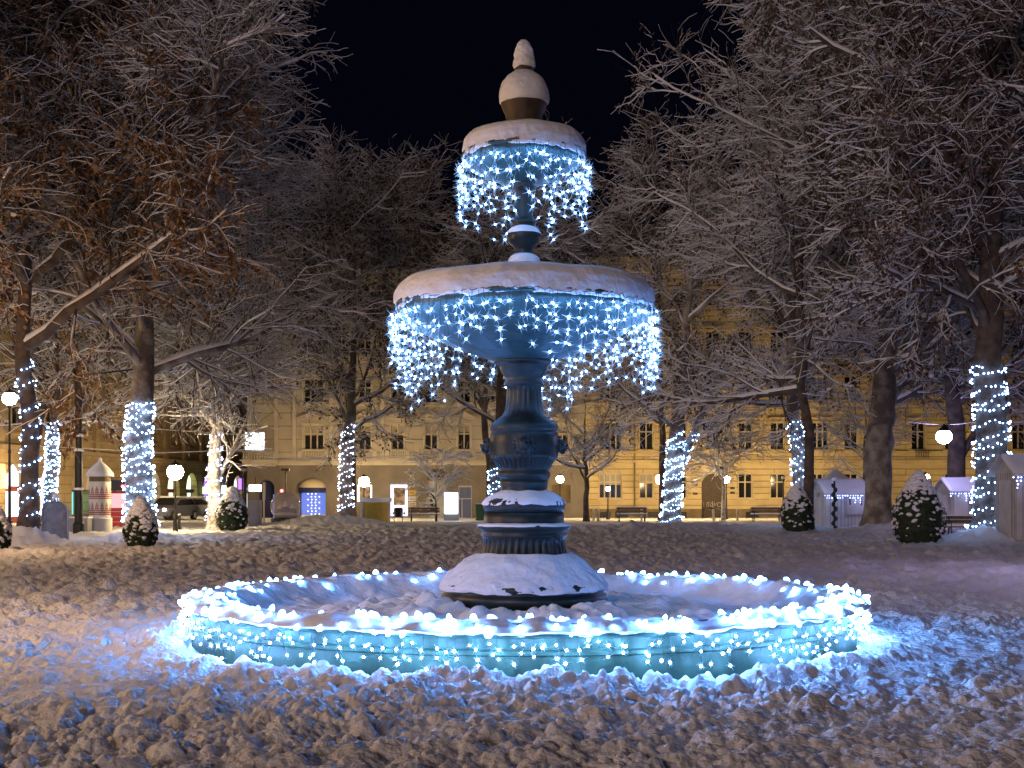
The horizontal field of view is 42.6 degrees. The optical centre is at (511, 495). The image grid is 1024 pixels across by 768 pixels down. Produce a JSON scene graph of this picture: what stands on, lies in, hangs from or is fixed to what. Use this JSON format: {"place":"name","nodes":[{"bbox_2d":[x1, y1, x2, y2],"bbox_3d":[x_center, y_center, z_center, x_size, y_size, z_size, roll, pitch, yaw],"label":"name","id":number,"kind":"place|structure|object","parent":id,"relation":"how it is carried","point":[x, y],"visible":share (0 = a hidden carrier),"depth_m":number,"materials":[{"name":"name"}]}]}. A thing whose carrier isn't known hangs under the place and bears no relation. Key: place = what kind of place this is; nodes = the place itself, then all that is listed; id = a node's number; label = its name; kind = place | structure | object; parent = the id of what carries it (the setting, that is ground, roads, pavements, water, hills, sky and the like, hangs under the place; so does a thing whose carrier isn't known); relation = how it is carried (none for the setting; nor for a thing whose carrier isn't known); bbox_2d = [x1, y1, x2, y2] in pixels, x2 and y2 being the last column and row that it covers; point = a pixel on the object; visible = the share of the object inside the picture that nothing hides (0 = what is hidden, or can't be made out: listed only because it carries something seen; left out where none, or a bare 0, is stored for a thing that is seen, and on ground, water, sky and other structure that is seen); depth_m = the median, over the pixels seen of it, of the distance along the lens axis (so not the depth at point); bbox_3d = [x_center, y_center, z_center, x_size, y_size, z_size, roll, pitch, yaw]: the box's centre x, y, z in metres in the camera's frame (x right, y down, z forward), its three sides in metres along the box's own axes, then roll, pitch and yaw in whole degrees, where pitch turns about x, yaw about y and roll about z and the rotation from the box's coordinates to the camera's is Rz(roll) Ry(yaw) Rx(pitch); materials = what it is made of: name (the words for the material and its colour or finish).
{"place":"outdoors","nodes":[
{"label":"outdoors","id":0,"kind":"place"},
{"bbox_2d":[0,514,1023,767],"bbox_3d":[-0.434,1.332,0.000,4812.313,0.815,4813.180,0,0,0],"label":"ground","id":1,"kind":"structure","parent":0,"point":[100,666],"depth_m":10.56,"materials":[{"name":"snow"}]},
{"bbox_2d":[0,506,12,548],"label":"conical shrub","id":2,"kind":"object","parent":1,"relation":"on","point":[6,533],"visible":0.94,"depth_m":36.85,"materials":[{"name":"green plant"}]},
{"bbox_2d":[2,388,16,526],"bbox_3d":[-18.381,-1.198,48.000,0.500,5.496,0.500,0,0,0],"label":"street lamp","id":3,"kind":"object","parent":1,"relation":"on","point":[9,398],"visible":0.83,"depth_m":47.95,"materials":[{"name":"glass"}]},
{"bbox_2d":[41,495,68,539],"bbox_3d":[-16.016,0.807,45.985,0.900,1.702,0.209,0,0,0],"label":"arched board","id":4,"kind":"object","parent":1,"relation":"on","point":[54,517],"visible":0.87,"depth_m":45.91,"materials":[{"name":"stone"}]},
{"bbox_2d":[0,47,134,525],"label":"bare tree","id":5,"kind":"object","parent":1,"relation":"on","point":[53,395],"visible":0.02,"depth_m":65.38,"materials":[{"name":"brown plant"}]},
{"bbox_2d":[69,517,92,531],"bbox_3d":[-18.498,1.205,56.000,1.010,0.640,0.660,0,0,0],"label":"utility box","id":6,"kind":"object","parent":1,"relation":"on","point":[87,521],"visible":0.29,"depth_m":55.70,"materials":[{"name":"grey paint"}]},
{"bbox_2d":[0,256,163,505],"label":"forked tree","id":7,"kind":"object","parent":1,"relation":"on","point":[121,398],"visible":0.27,"depth_m":57.65,"materials":[{"name":"brown plant"}]},
{"bbox_2d":[41,421,60,502],"bbox_3d":[-20.356,-1.503,57.866,0.818,3.620,0.798,0,0,0],"label":"tree light string","id":8,"kind":"object","parent":7,"relation":"attached to","point":[56,490],"visible":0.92,"depth_m":57.66,"materials":[{"name":"white plastic"}]},
{"bbox_2d":[86,458,113,531],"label":"advertising column","id":9,"kind":"structure","parent":1,"relation":"on","point":[99,473],"depth_m":56.60,"materials":[{"name":"white paint"}]},
{"bbox_2d":[73,355,132,533],"bbox_3d":[-16.698,-2.090,54.000,2.744,7.500,0.480,0,0,0],"label":"tram mast","id":10,"kind":"object","parent":1,"relation":"on","point":[78,525],"visible":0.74,"depth_m":53.88,"materials":[{"name":"black metal"}]},
{"bbox_2d":[111,480,125,526],"bbox_3d":[-19.008,0.378,64.140,1.550,2.300,1.520,0,0,0],"label":"red kiosk","id":11,"kind":"object","parent":1,"relation":"on","point":[118,501],"visible":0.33,"depth_m":63.95,"materials":[{"name":"red paint"}]},
{"bbox_2d":[111,493,125,507],"bbox_3d":[-19.008,0.228,63.974,1.050,0.700,0.047,0,0,0],"label":"window","id":12,"kind":"structure","parent":11,"relation":"in","point":[117,501],"depth_m":63.95,"materials":[{"name":"pink"}]},
{"bbox_2d":[0,269,246,522],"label":"ochre building","id":13,"kind":"structure","parent":1,"relation":"on","point":[192,480],"depth_m":87.70,"materials":[{"name":"paint"}]},
{"bbox_2d":[5,465,19,522],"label":"shop window","id":14,"kind":"structure","parent":13,"relation":"in","point":[14,474],"depth_m":73.57,"materials":[{"name":"grey"}]},
{"bbox_2d":[9,378,21,428],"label":"window","id":15,"kind":"structure","parent":13,"relation":"in","point":[14,419],"depth_m":73.31,"materials":[{"name":"stone"}]},
{"bbox_2d":[122,496,158,545],"bbox_3d":[-11.597,0.845,40.983,1.142,1.674,1.117,0,0,0],"label":"conical shrub","id":16,"kind":"object","parent":1,"relation":"on","point":[140,525],"visible":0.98,"depth_m":40.66,"materials":[{"name":"green plant"}]},
{"bbox_2d":[0,0,302,528],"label":"oak tree","id":17,"kind":"object","parent":1,"relation":"on","point":[172,188],"visible":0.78,"depth_m":42.27,"materials":[{"name":"brown plant"}]},
{"bbox_2d":[14,361,41,517],"bbox_3d":[-16.250,-1.942,44.083,0.875,5.369,0.906,0,0,0],"label":"tree light string","id":18,"kind":"object","parent":17,"relation":"attached to","point":[28,442],"visible":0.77,"depth_m":43.87,"materials":[{"name":"white plastic"}]},
{"bbox_2d":[167,460,182,531],"bbox_3d":[-15.017,0.012,58.500,0.720,3.244,0.720,0,0,0],"label":"street lamp","id":19,"kind":"object","parent":1,"relation":"on","point":[175,471],"visible":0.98,"depth_m":58.36,"materials":[{"name":"glass"}]},
{"bbox_2d":[154,496,196,520],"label":"parked car","id":20,"kind":"object","parent":1,"relation":"on","point":[184,506],"visible":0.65,"depth_m":81.30,"materials":[{"name":"black metal"}]},
{"bbox_2d":[32,0,326,485],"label":"bare tree","id":21,"kind":"object","parent":1,"relation":"on","point":[187,342],"visible":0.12,"depth_m":60.35,"materials":[{"name":"brown plant"}]},
{"bbox_2d":[163,496,207,519],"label":"parked car","id":22,"kind":"object","parent":1,"relation":"on","point":[201,502],"visible":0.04,"depth_m":83.15,"materials":[{"name":"silver metal"}]},
{"bbox_2d":[0,0,393,530],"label":"plane tree","id":23,"kind":"object","parent":1,"relation":"on","point":[139,349],"visible":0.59,"depth_m":46.87,"materials":[{"name":"brown plant"}]},
{"bbox_2d":[121,402,160,525],"bbox_3d":[-13.550,-1.070,47.843,1.404,4.654,1.685,0,0,0],"label":"tree light string","id":24,"kind":"object","parent":23,"relation":"attached to","point":[123,495],"visible":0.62,"depth_m":47.33,"materials":[{"name":"white plastic"}]},
{"bbox_2d":[106,281,305,529],"bbox_3d":[-14.285,-4.134,61.599,9.208,11.727,8.734,0,0,36],"label":"white barked tree","id":25,"kind":"object","parent":1,"relation":"on","point":[214,476],"visible":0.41,"depth_m":60.99,"materials":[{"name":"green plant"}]},
{"bbox_2d":[70,28,352,482],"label":"bare tree","id":26,"kind":"object","parent":1,"relation":"on","point":[292,201],"visible":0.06,"depth_m":74.36,"materials":[{"name":"brown plant"}]},
{"bbox_2d":[215,486,248,530],"bbox_3d":[-12.373,0.609,57.987,1.500,2.128,1.492,0,0,0],"label":"conical shrub","id":27,"kind":"object","parent":1,"relation":"on","point":[231,512],"visible":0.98,"depth_m":57.56,"materials":[{"name":"green plant"}]},
{"bbox_2d":[248,500,262,525],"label":"control cabinet","id":28,"kind":"object","parent":1,"relation":"on","point":[254,512],"visible":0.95,"depth_m":65.76,"materials":[{"name":"metal"}]},
{"bbox_2d":[271,468,297,522],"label":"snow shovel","id":29,"kind":"object","parent":1,"relation":"on","point":[285,509],"visible":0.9,"depth_m":73.96,"materials":[{"name":"grey plastic"}]},
{"bbox_2d":[224,122,474,516],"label":"bare tree","id":30,"kind":"object","parent":1,"relation":"on","point":[331,180],"visible":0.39,"depth_m":79.82,"materials":[{"name":"brown plant"}]},
{"bbox_2d":[249,147,450,516],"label":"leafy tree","id":31,"kind":"object","parent":1,"relation":"on","point":[347,414],"visible":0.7,"depth_m":72.04,"materials":[{"name":"brown plant"}]},
{"bbox_2d":[359,474,368,517],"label":"street lamp","id":32,"kind":"object","parent":1,"relation":"on","point":[363,481],"visible":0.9,"depth_m":81.87,"materials":[{"name":"glass"}]},
{"bbox_2d":[360,498,391,521],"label":"yellow stand","id":33,"kind":"object","parent":1,"relation":"on","point":[379,511],"visible":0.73,"depth_m":74.60,"materials":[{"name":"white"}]},
{"bbox_2d":[240,224,584,517],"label":"building","id":34,"kind":"structure","parent":1,"relation":"on","point":[310,490],"depth_m":90.00,"materials":[{"name":"paint"}]},
{"bbox_2d":[237,432,274,451],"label":"lit screen","id":35,"kind":"object","parent":34,"relation":"attached to","point":[262,442],"visible":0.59,"depth_m":88.64,"materials":[{"name":"grey"}]},
{"bbox_2d":[297,411,328,458],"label":"window","id":36,"kind":"structure","parent":34,"relation":"in","point":[309,443],"depth_m":90.19,"materials":[{"name":"stone"}]},
{"bbox_2d":[301,378,325,403],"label":"window","id":37,"kind":"structure","parent":34,"relation":"in","point":[308,393],"depth_m":90.23,"materials":[{"name":"glass"}]},
{"bbox_2d":[301,493,325,516],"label":"shop window","id":38,"kind":"structure","parent":34,"relation":"in","point":[311,503],"depth_m":91.01,"materials":[{"name":"blue"}]},
{"bbox_2d":[357,485,371,501],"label":"poster window","id":39,"kind":"structure","parent":34,"relation":"in","point":[368,489],"depth_m":90.28,"materials":[{"name":"grey"}]},
{"bbox_2d":[357,378,373,403],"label":"window","id":40,"kind":"structure","parent":34,"relation":"in","point":[369,385],"depth_m":90.19,"materials":[{"name":"glass"}]},
{"bbox_2d":[356,411,376,458],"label":"window","id":41,"kind":"structure","parent":34,"relation":"in","point":[366,425],"depth_m":89.95,"materials":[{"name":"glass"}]},
{"bbox_2d":[264,453,488,459],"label":"ledge","id":42,"kind":"object","parent":34,"relation":"attached to","point":[378,456],"visible":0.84,"depth_m":73.98,"materials":[{"name":"black"}]},
{"bbox_2d":[385,411,409,458],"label":"window","id":43,"kind":"structure","parent":34,"relation":"in","point":[400,447],"depth_m":89.95,"materials":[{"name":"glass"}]},
{"bbox_2d":[391,485,407,515],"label":"poster case","id":44,"kind":"object","parent":34,"relation":"attached to","point":[399,497],"visible":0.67,"depth_m":89.84,"materials":[{"name":"grey"}]},
{"bbox_2d":[419,411,442,458],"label":"window","id":45,"kind":"structure","parent":34,"relation":"in","point":[430,438],"depth_m":89.95,"materials":[{"name":"stone"}]},
{"bbox_2d":[428,482,445,517],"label":"arched door","id":46,"kind":"structure","parent":34,"relation":"in","point":[440,502],"depth_m":90.37,"materials":[{"name":"wood"}]},
{"bbox_2d":[452,411,475,458],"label":"window","id":47,"kind":"structure","parent":34,"relation":"in","point":[463,436],"depth_m":89.95,"materials":[{"name":"stone"}]},
{"bbox_2d":[458,486,471,517],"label":"glazed door","id":48,"kind":"structure","parent":34,"relation":"in","point":[465,498],"depth_m":90.21,"materials":[{"name":"grey"}]},
{"bbox_2d":[550,411,574,458],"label":"window","id":49,"kind":"structure","parent":34,"relation":"in","point":[560,417],"depth_m":89.95,"materials":[{"name":"glass"}]},
{"bbox_2d":[408,507,439,521],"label":"park bench","id":50,"kind":"object","parent":1,"relation":"on","point":[411,511],"visible":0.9,"depth_m":77.24,"materials":[{"name":"brown wood"}]},
{"bbox_2d":[396,441,482,521],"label":"tree","id":51,"kind":"object","parent":1,"relation":"on","point":[445,479],"visible":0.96,"depth_m":76.98,"materials":[{"name":"brown plant"}]},
{"bbox_2d":[444,492,458,520],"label":"light box","id":52,"kind":"object","parent":1,"relation":"on","point":[451,506],"visible":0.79,"depth_m":79.88,"materials":[{"name":"grey"}]},
{"bbox_2d":[334,167,629,497],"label":"bare tree","id":53,"kind":"object","parent":1,"relation":"on","point":[482,402],"visible":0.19,"depth_m":73.55,"materials":[{"name":"brown plant"}]},
{"bbox_2d":[383,150,624,494],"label":"leaning tree","id":54,"kind":"object","parent":1,"relation":"on","point":[500,394],"visible":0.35,"depth_m":69.63,"materials":[{"name":"brown plant"}]},
{"bbox_2d":[180,39,871,679],"bbox_3d":[0.140,-1.625,14.094,7.187,6.551,7.188,0,0,0],"label":"fountain","id":55,"kind":"object","parent":1,"relation":"on","point":[522,563],"visible":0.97,"depth_m":13.29,"materials":[{"name":"metal"}]},
{"bbox_2d":[453,137,593,244],"bbox_3d":[0.128,-3.234,14.103,1.574,0.904,1.599,0,0,0],"label":"icicle light curtain","id":56,"kind":"object","parent":55,"relation":"hanging from","point":[585,165],"visible":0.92,"depth_m":13.80,"materials":[{"name":"white plastic"}]},
{"bbox_2d":[178,568,869,637],"bbox_3d":[0.135,1.058,14.113,7.190,0.224,7.218,0,0,0],"label":"rim light string","id":57,"kind":"object","parent":55,"relation":"attached to","point":[660,628],"visible":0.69,"depth_m":11.41,"materials":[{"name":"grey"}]},
{"bbox_2d":[175,609,873,672],"bbox_3d":[0.123,1.302,14.089,7.276,0.412,7.268,0,0,0],"label":"icicle light curtain","id":58,"kind":"object","parent":55,"relation":"hanging from","point":[184,620],"visible":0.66,"depth_m":11.06,"materials":[{"name":"white plastic"}]},
{"bbox_2d":[386,286,663,418],"bbox_3d":[0.127,-1.454,14.100,3.028,1.162,3.050,0,0,0],"label":"icicle light curtain","id":59,"kind":"object","parent":55,"relation":"hanging from","point":[654,332],"visible":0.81,"depth_m":13.50,"materials":[{"name":"white plastic"}]},
{"bbox_2d":[454,109,650,425],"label":"bare tree","id":60,"kind":"object","parent":1,"relation":"on","point":[581,262],"visible":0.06,"depth_m":79.25,"materials":[{"name":"brown plant"}]},
{"bbox_2d":[542,341,658,521],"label":"young tree","id":61,"kind":"object","parent":1,"relation":"on","point":[586,452],"visible":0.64,"depth_m":76.68,"materials":[{"name":"brown plant"}]},
{"bbox_2d":[616,507,647,521],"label":"park bench","id":62,"kind":"object","parent":1,"relation":"on","point":[619,511],"visible":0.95,"depth_m":77.24,"materials":[{"name":"brown wood"}]},
{"bbox_2d":[579,100,751,520],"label":"bare tree","id":63,"kind":"object","parent":1,"relation":"on","point":[602,184],"visible":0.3,"depth_m":78.96,"materials":[{"name":"brown plant"}]},
{"bbox_2d":[558,106,787,522],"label":"forked plane tree","id":64,"kind":"object","parent":1,"relation":"on","point":[673,453],"visible":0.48,"depth_m":69.56,"materials":[{"name":"brown plant"}]},
{"bbox_2d":[659,431,683,521],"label":"tree light string","id":65,"kind":"object","parent":64,"relation":"attached to","point":[674,478],"visible":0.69,"depth_m":69.56,"materials":[{"name":"white plastic"}]},
{"bbox_2d":[682,403,788,520],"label":"ornamental tree","id":66,"kind":"object","parent":1,"relation":"on","point":[722,473],"visible":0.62,"depth_m":80.02,"materials":[{"name":"brown plant"}]},
{"bbox_2d":[750,507,780,521],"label":"park bench","id":67,"kind":"object","parent":1,"relation":"on","point":[754,511],"visible":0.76,"depth_m":77.24,"materials":[{"name":"brown wood"}]},
{"bbox_2d":[597,0,956,529],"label":"bare tree","id":68,"kind":"object","parent":1,"relation":"on","point":[797,378],"visible":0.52,"depth_m":55.45,"materials":[{"name":"brown plant"}]},
{"bbox_2d":[674,8,900,442],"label":"bare tree","id":69,"kind":"object","parent":1,"relation":"on","point":[759,403],"visible":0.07,"depth_m":70.78,"materials":[{"name":"brown plant"}]},
{"bbox_2d":[780,482,814,531],"bbox_3d":[11.936,0.477,54.968,1.495,2.135,1.473,0,0,0],"label":"conical shrub","id":70,"kind":"object","parent":1,"relation":"on","point":[796,513],"visible":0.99,"depth_m":54.59,"materials":[{"name":"green plant"}]},
{"bbox_2d":[585,224,1023,517],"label":"yellow building","id":71,"kind":"structure","parent":1,"relation":"on","point":[630,485],"depth_m":90.00,"materials":[{"name":"beige"}]},
{"bbox_2d":[597,473,623,499],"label":"window","id":72,"kind":"structure","parent":71,"relation":"in","point":[613,480],"depth_m":90.26,"materials":[{"name":"beige"}]},
{"bbox_2d":[597,417,623,450],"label":"window","id":73,"kind":"structure","parent":71,"relation":"in","point":[613,446],"depth_m":90.28,"materials":[{"name":"beige"}]},
{"bbox_2d":[635,417,655,450],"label":"window","id":74,"kind":"structure","parent":71,"relation":"in","point":[648,443],"depth_m":90.28,"materials":[{"name":"beige"}]},
{"bbox_2d":[638,473,654,499],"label":"window","id":75,"kind":"structure","parent":71,"relation":"in","point":[646,480],"depth_m":90.26,"materials":[{"name":"beige"}]},
{"bbox_2d":[681,473,688,499],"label":"window","id":76,"kind":"structure","parent":71,"relation":"in","point":[683,492],"depth_m":90.28,"materials":[{"name":"beige"}]},
{"bbox_2d":[734,417,756,450],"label":"window","id":77,"kind":"structure","parent":71,"relation":"in","point":[742,430],"depth_m":90.19,"materials":[{"name":"beige"}]},
{"bbox_2d":[737,473,754,499],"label":"window","id":78,"kind":"structure","parent":71,"relation":"in","point":[745,483],"depth_m":90.28,"materials":[{"name":"beige"}]},
{"bbox_2d":[766,326,785,352],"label":"window","id":79,"kind":"structure","parent":71,"relation":"in","point":[779,334],"depth_m":90.19,"materials":[{"name":"beige"}]},
{"bbox_2d":[769,473,784,499],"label":"window","id":80,"kind":"structure","parent":71,"relation":"in","point":[776,483],"depth_m":90.28,"materials":[{"name":"beige"}]},
{"bbox_2d":[766,417,787,450],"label":"window","id":81,"kind":"structure","parent":71,"relation":"in","point":[775,425],"depth_m":90.19,"materials":[{"name":"beige"}]},
{"bbox_2d":[812,417,832,450],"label":"window","id":82,"kind":"structure","parent":71,"relation":"in","point":[825,442],"depth_m":90.28,"materials":[{"name":"beige"}]},
{"bbox_2d":[842,417,861,450],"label":"window","id":83,"kind":"structure","parent":71,"relation":"in","point":[855,438],"depth_m":90.19,"materials":[{"name":"beige"}]},
{"bbox_2d":[841,364,862,401],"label":"window","id":84,"kind":"structure","parent":71,"relation":"in","point":[847,379],"depth_m":90.19,"materials":[{"name":"beige"}]},
{"bbox_2d":[907,417,929,450],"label":"window","id":85,"kind":"structure","parent":71,"relation":"in","point":[919,443],"depth_m":90.28,"materials":[{"name":"beige"}]},
{"bbox_2d":[1008,417,1023,450],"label":"window","id":86,"kind":"structure","parent":71,"relation":"in","point":[1014,446],"depth_m":90.28,"materials":[{"name":"beige"}]},
{"bbox_2d":[656,1,965,487],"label":"straight tree","id":87,"kind":"object","parent":1,"relation":"on","point":[798,474],"visible":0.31,"depth_m":61.54,"materials":[{"name":"brown plant"}]},
{"bbox_2d":[831,477,837,527],"bbox_3d":[14.997,0.333,61.002,0.319,2.406,0.322,0,0,0],"label":"garland post","id":88,"kind":"object","parent":1,"relation":"on","point":[834,501],"visible":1,"depth_m":60.95,"materials":[{"name":"green metal"}]},
{"bbox_2d":[821,464,849,478],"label":"kiosk","id":89,"kind":"object","parent":1,"relation":"on","point":[836,473],"visible":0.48,"depth_m":71.62,"materials":[{"name":"white"}]},
{"bbox_2d":[814,478,864,527],"bbox_3d":[15.961,0.399,64.000,2.540,2.524,2.340,0,0,-10],"label":"market hut","id":90,"kind":"object","parent":1,"relation":"on","point":[849,513],"visible":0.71,"depth_m":63.09,"materials":[{"name":"grey paint"}]},
{"bbox_2d":[814,497,821,525],"bbox_3d":[14.870,0.836,63.808,0.084,1.550,0.840,0,0,-10],"label":"door","id":91,"kind":"structure","parent":90,"relation":"in","point":[817,500],"depth_m":63.74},
{"bbox_2d":[709,0,1023,525],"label":"old plane tree","id":92,"kind":"object","parent":1,"relation":"on","point":[877,458],"visible":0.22,"depth_m":56.49,"materials":[{"name":"brown plant"}]},
{"bbox_2d":[715,0,1023,529],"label":"stout oak tree","id":93,"kind":"object","parent":1,"relation":"on","point":[915,198],"visible":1,"depth_m":42.24,"materials":[{"name":"brown plant"}]},
{"bbox_2d":[964,365,1011,528],"bbox_3d":[16.066,-1.615,44.054,1.637,5.518,1.717,0,0,37],"label":"tree light string","id":94,"kind":"object","parent":93,"relation":"attached to","point":[973,427],"visible":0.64,"depth_m":43.73,"materials":[{"name":"white plastic"}]},
{"bbox_2d":[807,359,932,479],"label":"slender tree","id":95,"kind":"object","parent":1,"relation":"on","point":[844,434],"visible":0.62,"depth_m":73.59,"materials":[{"name":"brown plant"}]},
{"bbox_2d":[728,0,1023,436],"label":"bare tree","id":96,"kind":"object","parent":1,"relation":"on","point":[903,383],"visible":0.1,"depth_m":65.28,"materials":[{"name":"brown plant"}]},
{"bbox_2d":[891,469,947,543],"bbox_3d":[13.001,0.388,41.972,1.776,2.514,1.724,0,0,0],"label":"conical shrub","id":97,"kind":"object","parent":1,"relation":"on","point":[918,507],"visible":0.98,"depth_m":41.51,"materials":[{"name":"green plant"}]},
{"bbox_2d":[852,51,1023,476],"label":"dark tree","id":98,"kind":"object","parent":1,"relation":"on","point":[959,445],"visible":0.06,"depth_m":63.53,"materials":[{"name":"brown plant"}]},
{"bbox_2d":[934,477,974,529],"bbox_3d":[21.360,0.388,62.000,2.340,2.550,2.140,0,0,-6],"label":"market hut","id":99,"kind":"object","parent":1,"relation":"on","point":[954,503],"visible":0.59,"depth_m":61.14,"materials":[{"name":"grey paint"}]},
{"bbox_2d":[945,515,972,533],"bbox_3d":[18.142,1.208,52.049,1.800,0.910,0.559,0,0,6],"label":"park bench","id":100,"kind":"object","parent":1,"relation":"on","point":[949,525],"visible":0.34,"depth_m":52.25,"materials":[{"name":"brown wood"}]},
{"bbox_2d":[986,453,1023,540],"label":"market hut","id":101,"kind":"object","parent":1,"relation":"on","point":[1005,469],"visible":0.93,"depth_m":41.61,"materials":[{"name":"grey paint"}]},
{"bbox_2d":[998,480,1010,537],"bbox_3d":[15.743,0.420,41.963,0.084,1.850,0.840,0,0,-2],"label":"door","id":102,"kind":"structure","parent":101,"relation":"in","point":[1004,506],"depth_m":41.88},
{"bbox_2d":[2,0,1023,303],"label":"sky","id":103,"kind":"structure","parent":0,"point":[420,69],"materials":[{"name":"black"}]},
{"bbox_2d":[907,421,975,443],"bbox_3d":[19.756,-2.906,60.000,3.404,1.046,0.720,0,0,0],"label":"hanging lamp","id":104,"kind":"object","parent":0,"point":[943,435],"visible":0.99,"depth_m":59.81,"materials":[{"name":"grey"}]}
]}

